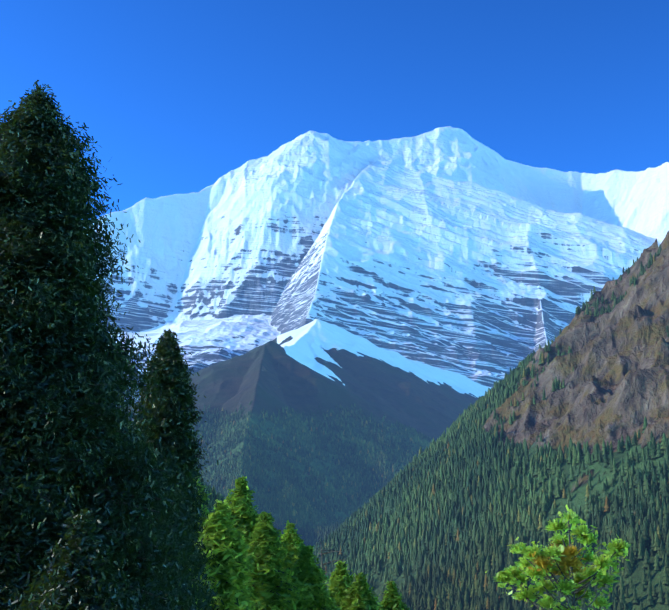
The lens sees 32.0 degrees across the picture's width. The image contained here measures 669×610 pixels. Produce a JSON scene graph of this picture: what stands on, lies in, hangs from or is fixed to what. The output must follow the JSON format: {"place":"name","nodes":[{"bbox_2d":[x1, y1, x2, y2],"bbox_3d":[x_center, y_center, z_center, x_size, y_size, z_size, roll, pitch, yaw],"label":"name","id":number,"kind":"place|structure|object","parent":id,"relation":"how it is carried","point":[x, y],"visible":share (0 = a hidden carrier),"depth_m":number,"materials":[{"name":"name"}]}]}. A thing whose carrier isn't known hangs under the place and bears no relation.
{"place":"outdoors","nodes":[
{"label":"outdoors","id":0,"kind":"place"},
{"bbox_2d":[0,0,668,219],"label":"sky","id":1,"kind":"structure","parent":0,"point":[180,95],"materials":[{"name":"blue"}]},
{"bbox_2d":[87,126,668,402],"bbox_3d":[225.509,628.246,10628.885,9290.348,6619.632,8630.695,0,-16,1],"label":"snowy mountain","id":2,"kind":"structure","parent":0,"point":[458,250],"depth_m":10723.97,"materials":[{"name":"white snow"}]},
{"bbox_2d":[113,231,668,609],"bbox_3d":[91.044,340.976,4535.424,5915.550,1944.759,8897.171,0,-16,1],"label":"foothills","id":3,"kind":"structure","parent":0,"point":[616,387],"depth_m":1918.48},
{"bbox_2d":[1,507,161,609],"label":"juniper tree","id":4,"kind":"object","parent":3,"relation":"on","point":[88,559],"depth_m":13.14,"materials":[{"name":"green plant"}]},
{"bbox_2d":[0,80,238,609],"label":"juniper tree","id":5,"kind":"object","parent":3,"relation":"on","point":[23,428],"depth_m":16.81,"materials":[{"name":"green plant"}]},
{"bbox_2d":[128,431,214,609],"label":"juniper tree","id":6,"kind":"object","parent":3,"relation":"on","point":[190,556],"depth_m":23.05,"materials":[{"name":"green plant"}]},
{"bbox_2d":[128,329,223,609],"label":"juniper tree","id":7,"kind":"object","parent":3,"relation":"on","point":[166,421],"depth_m":29.52,"materials":[{"name":"green plant"}]},
{"bbox_2d":[189,557,212,609],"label":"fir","id":8,"kind":"object","parent":3,"relation":"on","point":[207,572],"depth_m":28.64,"materials":[{"name":"green plant"}]},
{"bbox_2d":[193,476,211,539],"bbox_3d":[-4.593,9.610,38.730,5.298,8.260,4.878,0,-16,1],"label":"fir","id":9,"kind":"object","parent":3,"relation":"on","point":[205,498],"depth_m":39.21,"materials":[{"name":"green plant"}]},
{"bbox_2d":[196,499,265,609],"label":"fir","id":10,"kind":"object","parent":3,"relation":"on","point":[227,536],"depth_m":36.63,"materials":[{"name":"green plant"}]},
{"bbox_2d":[224,476,278,593],"bbox_3d":[-3.321,10.975,44.501,5.290,8.851,5.569,0,-16,1],"label":"fir","id":11,"kind":"object","parent":3,"relation":"on","point":[241,506],"depth_m":45.03,"materials":[{"name":"green plant"}]},
{"bbox_2d":[244,511,313,609],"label":"fir","id":12,"kind":"object","parent":3,"relation":"on","point":[265,533],"depth_m":42.44,"materials":[{"name":"green plant"}]},
{"bbox_2d":[134,399,435,511],"bbox_3d":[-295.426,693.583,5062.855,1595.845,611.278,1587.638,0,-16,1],"label":"forest","id":13,"kind":"object","parent":3,"relation":"on","point":[297,454],"visible":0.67,"depth_m":4734.43,"materials":[{"name":"green plant"}]},
{"bbox_2d":[277,520,331,608],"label":"fir","id":14,"kind":"object","parent":3,"relation":"on","point":[294,547],"depth_m":50.85,"materials":[{"name":"green plant"}]},
{"bbox_2d":[289,545,342,609],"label":"fir","id":15,"kind":"object","parent":3,"relation":"on","point":[312,573],"depth_m":44.38,"materials":[{"name":"green plant"}]},
{"bbox_2d":[318,544,345,605],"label":"bare branches","id":16,"kind":"object","parent":3,"relation":"on","point":[321,554],"visible":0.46,"depth_m":46.91,"materials":[{"name":"grey plant"}]},
{"bbox_2d":[325,561,353,609],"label":"fir","id":17,"kind":"object","parent":3,"relation":"on","point":[342,578],"depth_m":54.29,"materials":[{"name":"green plant"}]},
{"bbox_2d":[339,572,383,609],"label":"fir","id":18,"kind":"object","parent":3,"relation":"on","point":[360,595],"depth_m":48.26,"materials":[{"name":"green plant"}]},
{"bbox_2d":[117,245,668,609],"bbox_3d":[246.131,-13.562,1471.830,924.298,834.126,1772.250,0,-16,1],"label":"forest","id":19,"kind":"object","parent":3,"relation":"on","point":[475,445],"visible":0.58,"depth_m":1366.77,"materials":[{"name":"green plant"}]},
{"bbox_2d":[379,580,410,609],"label":"fir","id":20,"kind":"object","parent":3,"relation":"on","point":[393,595],"depth_m":57.96,"materials":[{"name":"green plant"}]},
{"bbox_2d":[200,257,637,550],"bbox_3d":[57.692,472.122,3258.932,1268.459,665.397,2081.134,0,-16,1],"label":"forest","id":21,"kind":"object","parent":3,"relation":"on","point":[320,528],"visible":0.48,"depth_m":3957.97,"materials":[{"name":"green plant"}]},
{"bbox_2d":[485,505,630,609],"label":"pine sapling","id":22,"kind":"object","parent":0,"point":[555,550],"depth_m":6.68,"materials":[{"name":"green plant"}]}
]}

